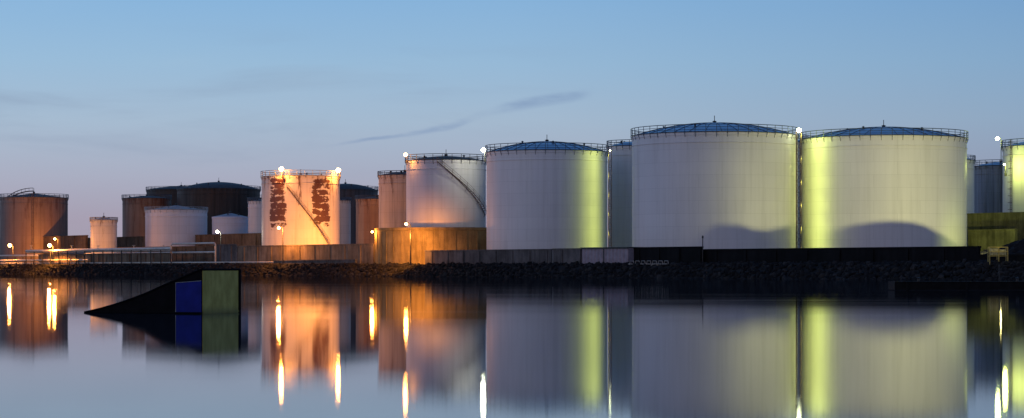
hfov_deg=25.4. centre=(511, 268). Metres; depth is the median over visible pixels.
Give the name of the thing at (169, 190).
oil storage tank
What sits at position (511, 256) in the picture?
concrete bund wall
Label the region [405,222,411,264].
street lamp
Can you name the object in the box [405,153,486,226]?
oil storage tank
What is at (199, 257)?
concrete bund wall
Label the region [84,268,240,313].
water ski jump ramp
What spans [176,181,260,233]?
oil storage tank
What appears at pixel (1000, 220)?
concrete bund wall
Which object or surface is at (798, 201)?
oil storage tank
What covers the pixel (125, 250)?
pipe rack
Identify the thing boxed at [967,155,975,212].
oil storage tank
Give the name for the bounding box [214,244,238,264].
concrete bund wall
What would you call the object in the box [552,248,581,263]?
concrete bund wall
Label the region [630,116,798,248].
oil storage tank
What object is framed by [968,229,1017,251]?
concrete bund wall
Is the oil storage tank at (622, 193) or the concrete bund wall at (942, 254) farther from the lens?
the oil storage tank at (622, 193)
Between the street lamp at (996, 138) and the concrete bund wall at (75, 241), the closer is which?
the street lamp at (996, 138)
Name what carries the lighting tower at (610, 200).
on the ground
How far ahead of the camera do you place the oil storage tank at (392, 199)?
524.50 m
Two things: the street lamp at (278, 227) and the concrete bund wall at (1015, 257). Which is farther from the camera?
the street lamp at (278, 227)
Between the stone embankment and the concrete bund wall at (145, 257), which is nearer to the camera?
the stone embankment
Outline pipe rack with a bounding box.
[0,242,272,264]
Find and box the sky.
[0,0,1023,246]
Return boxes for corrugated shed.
[580,247,633,263]
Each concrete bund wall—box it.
[38,253,170,264]
[43,235,87,253]
[88,233,261,248]
[116,246,214,263]
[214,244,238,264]
[237,243,373,263]
[273,259,356,263]
[424,249,552,263]
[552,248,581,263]
[633,246,703,263]
[703,246,980,262]
[967,212,1023,245]
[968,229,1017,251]
[978,254,1023,262]
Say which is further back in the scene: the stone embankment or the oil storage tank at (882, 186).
the oil storage tank at (882, 186)
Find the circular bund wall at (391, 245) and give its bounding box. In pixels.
[374,227,486,264]
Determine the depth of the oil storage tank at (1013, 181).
465.44 m
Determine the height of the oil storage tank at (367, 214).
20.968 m
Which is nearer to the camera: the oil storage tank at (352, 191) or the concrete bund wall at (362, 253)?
the concrete bund wall at (362, 253)
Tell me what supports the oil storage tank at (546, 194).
on the ground
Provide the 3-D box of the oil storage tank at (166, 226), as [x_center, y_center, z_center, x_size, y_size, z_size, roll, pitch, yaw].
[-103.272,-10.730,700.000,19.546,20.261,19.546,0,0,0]
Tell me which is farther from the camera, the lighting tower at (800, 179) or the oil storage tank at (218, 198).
the oil storage tank at (218, 198)
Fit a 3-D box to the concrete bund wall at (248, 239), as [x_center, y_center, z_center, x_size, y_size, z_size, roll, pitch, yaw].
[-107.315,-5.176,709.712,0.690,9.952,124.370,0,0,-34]
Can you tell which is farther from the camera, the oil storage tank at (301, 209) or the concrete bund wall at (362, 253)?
the oil storage tank at (301, 209)
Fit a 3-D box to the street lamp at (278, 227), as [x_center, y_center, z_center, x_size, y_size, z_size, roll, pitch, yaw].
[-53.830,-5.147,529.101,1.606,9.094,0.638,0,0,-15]
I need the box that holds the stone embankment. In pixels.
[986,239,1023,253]
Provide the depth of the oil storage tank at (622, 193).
485.06 m
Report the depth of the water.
49.71 m
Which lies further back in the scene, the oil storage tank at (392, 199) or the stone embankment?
the oil storage tank at (392, 199)
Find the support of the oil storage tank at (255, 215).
on the ground
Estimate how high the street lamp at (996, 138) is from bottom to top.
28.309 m
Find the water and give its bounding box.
[0,274,1023,417]
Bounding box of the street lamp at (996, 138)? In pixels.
[995,137,1001,211]
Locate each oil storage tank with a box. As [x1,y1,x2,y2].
[0,188,68,264]
[90,216,117,252]
[121,194,171,236]
[144,200,207,246]
[146,185,183,205]
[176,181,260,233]
[212,211,247,233]
[247,197,261,232]
[260,169,340,244]
[340,179,377,243]
[340,197,351,243]
[355,195,378,243]
[377,170,405,227]
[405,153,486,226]
[485,139,608,249]
[607,134,635,246]
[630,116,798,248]
[797,135,807,247]
[802,120,968,247]
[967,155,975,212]
[974,159,1002,212]
[1001,138,1023,211]
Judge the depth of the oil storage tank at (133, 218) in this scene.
792.45 m
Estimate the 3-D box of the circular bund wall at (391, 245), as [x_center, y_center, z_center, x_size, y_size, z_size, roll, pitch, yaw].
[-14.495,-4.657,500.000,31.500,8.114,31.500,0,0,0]
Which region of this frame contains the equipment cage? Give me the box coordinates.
[988,247,1007,263]
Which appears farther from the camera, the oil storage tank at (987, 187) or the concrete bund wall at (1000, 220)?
the oil storage tank at (987, 187)
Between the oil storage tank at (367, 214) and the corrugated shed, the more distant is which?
the oil storage tank at (367, 214)
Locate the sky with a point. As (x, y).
(102, 101)
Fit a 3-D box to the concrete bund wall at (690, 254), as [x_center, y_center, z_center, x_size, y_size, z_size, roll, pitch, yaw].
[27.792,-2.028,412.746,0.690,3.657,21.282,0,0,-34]
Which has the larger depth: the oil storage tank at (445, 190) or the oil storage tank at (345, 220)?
the oil storage tank at (345, 220)
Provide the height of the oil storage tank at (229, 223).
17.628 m
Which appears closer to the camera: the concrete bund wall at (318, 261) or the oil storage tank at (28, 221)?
the concrete bund wall at (318, 261)
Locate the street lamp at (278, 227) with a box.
[277,226,283,264]
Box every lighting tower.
[608,150,611,246]
[796,128,801,247]
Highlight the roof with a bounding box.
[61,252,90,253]
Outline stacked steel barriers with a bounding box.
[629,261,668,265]
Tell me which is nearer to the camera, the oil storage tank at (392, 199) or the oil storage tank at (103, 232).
the oil storage tank at (392, 199)
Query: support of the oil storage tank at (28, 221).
on the ground
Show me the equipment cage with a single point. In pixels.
(995, 251)
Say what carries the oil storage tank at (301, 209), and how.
on the ground
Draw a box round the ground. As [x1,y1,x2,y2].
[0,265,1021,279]

